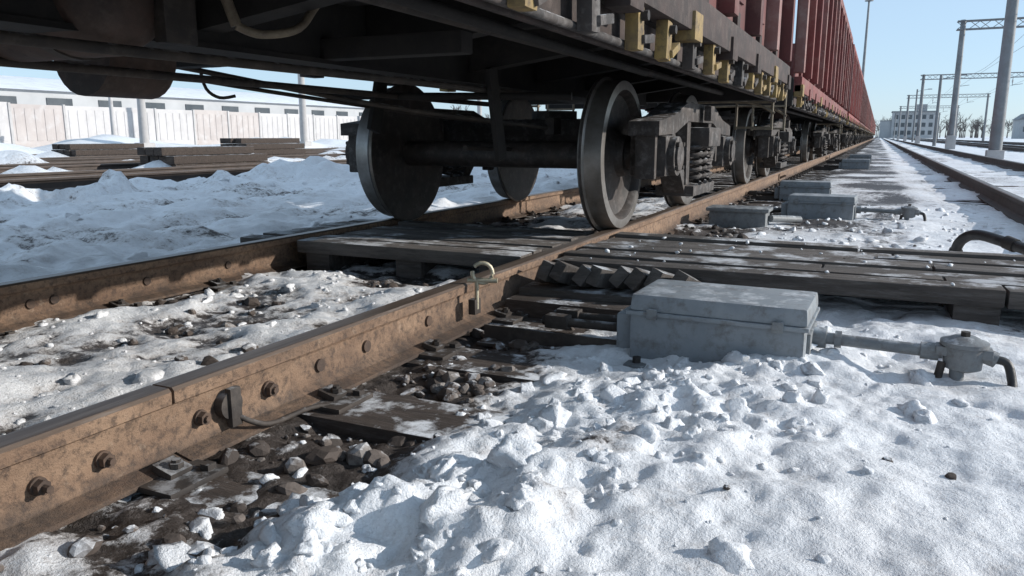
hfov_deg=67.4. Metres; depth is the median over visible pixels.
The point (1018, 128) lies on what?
long shed
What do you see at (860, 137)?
freight wagon
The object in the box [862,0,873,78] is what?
light mast
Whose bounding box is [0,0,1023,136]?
sky
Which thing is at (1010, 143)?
railway track
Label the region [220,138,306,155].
sleeper stack
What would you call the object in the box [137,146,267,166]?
sleeper stack
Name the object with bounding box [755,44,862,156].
freight wagon
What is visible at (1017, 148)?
railway track
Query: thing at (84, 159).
railway track
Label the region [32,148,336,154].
railway track
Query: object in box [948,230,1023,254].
rubber hose
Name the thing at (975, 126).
tree line
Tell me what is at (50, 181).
railway track
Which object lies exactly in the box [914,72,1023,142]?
catenary portal
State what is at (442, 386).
ballast stones
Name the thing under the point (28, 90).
workshop building
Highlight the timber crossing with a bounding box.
[240,219,1023,325]
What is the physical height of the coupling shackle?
0.209 m
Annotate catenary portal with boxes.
[893,112,940,138]
[897,105,959,139]
[903,93,990,140]
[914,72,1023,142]
[945,17,1023,148]
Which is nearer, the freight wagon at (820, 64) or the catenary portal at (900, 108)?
the freight wagon at (820, 64)
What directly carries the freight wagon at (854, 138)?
on the railway track at (164, 438)
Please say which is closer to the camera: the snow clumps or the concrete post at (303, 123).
the snow clumps
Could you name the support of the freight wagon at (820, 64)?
on the railway track at (164, 438)
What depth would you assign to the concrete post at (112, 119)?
32.50 m
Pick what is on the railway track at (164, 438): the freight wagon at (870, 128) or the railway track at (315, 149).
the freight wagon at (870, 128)
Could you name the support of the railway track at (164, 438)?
on the snow ground
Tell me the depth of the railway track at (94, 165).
16.39 m
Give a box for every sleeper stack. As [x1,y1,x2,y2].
[51,143,143,156]
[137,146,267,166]
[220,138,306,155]
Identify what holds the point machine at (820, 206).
on the snow ground
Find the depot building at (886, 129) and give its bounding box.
[879,104,935,137]
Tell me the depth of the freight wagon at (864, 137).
62.36 m
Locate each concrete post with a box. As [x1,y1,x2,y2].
[108,97,115,134]
[137,99,155,146]
[298,74,311,146]
[477,100,481,115]
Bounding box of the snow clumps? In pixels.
[0,202,1023,575]
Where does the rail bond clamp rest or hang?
on the railway track at (164, 438)
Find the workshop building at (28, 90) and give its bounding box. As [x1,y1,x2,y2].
[0,75,364,116]
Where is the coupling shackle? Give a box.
[467,261,497,314]
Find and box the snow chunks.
[0,173,969,575]
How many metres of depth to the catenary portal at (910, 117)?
211.79 m
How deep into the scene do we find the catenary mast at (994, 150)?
24.75 m
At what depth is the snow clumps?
2.17 m
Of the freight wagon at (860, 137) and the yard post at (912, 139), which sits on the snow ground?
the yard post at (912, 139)
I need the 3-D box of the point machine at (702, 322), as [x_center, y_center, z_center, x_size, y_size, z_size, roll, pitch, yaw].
[0.815,0.159,2.620,1.928,0.289,0.535,6,12,26]
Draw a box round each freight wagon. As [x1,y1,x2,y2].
[0,0,795,231]
[545,0,852,184]
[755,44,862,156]
[840,79,867,148]
[851,97,869,145]
[857,105,871,143]
[861,112,872,142]
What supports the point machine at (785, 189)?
on the snow ground
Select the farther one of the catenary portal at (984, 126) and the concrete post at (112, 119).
the catenary portal at (984, 126)
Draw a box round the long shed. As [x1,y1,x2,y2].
[1011,114,1023,138]
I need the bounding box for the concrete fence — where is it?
[0,102,360,147]
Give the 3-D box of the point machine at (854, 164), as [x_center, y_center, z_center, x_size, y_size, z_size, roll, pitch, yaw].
[7.430,-2.778,17.321,1.166,0.266,0.535,5,12,25]
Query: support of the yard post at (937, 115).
on the snow ground
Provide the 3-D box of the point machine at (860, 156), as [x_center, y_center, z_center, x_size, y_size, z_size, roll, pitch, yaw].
[9.552,-3.654,21.763,1.166,0.266,0.535,5,12,25]
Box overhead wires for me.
[912,38,1021,115]
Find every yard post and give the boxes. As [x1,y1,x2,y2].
[911,89,929,141]
[932,74,966,145]
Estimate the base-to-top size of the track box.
0.185 m
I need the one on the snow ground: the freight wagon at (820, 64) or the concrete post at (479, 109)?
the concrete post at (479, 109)
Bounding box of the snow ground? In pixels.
[0,134,1023,575]
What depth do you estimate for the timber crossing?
3.60 m
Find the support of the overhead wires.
hanging from the catenary portal at (950, 141)
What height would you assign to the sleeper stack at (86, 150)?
0.500 m
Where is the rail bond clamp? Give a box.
[214,385,360,427]
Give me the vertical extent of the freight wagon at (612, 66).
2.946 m
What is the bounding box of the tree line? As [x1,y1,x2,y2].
[450,104,1015,137]
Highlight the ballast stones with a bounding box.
[0,212,956,571]
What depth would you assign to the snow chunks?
1.62 m
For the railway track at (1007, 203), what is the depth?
11.70 m
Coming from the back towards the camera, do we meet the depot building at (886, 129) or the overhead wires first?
the depot building at (886, 129)
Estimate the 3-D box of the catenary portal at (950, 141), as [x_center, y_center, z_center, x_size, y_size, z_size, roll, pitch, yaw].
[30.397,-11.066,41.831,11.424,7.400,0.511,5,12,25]
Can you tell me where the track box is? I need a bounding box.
[706,205,801,228]
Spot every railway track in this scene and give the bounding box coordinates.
[0,138,874,551]
[0,153,344,173]
[0,159,348,190]
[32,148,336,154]
[40,150,344,162]
[882,138,1023,224]
[899,138,1023,151]
[911,138,1023,144]
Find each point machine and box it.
[476,279,1017,386]
[747,180,831,200]
[770,193,926,220]
[813,159,869,169]
[826,154,871,162]
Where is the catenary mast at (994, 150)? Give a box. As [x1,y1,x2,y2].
[985,0,1018,158]
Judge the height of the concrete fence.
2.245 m
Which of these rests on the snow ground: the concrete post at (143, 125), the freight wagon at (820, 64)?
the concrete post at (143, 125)

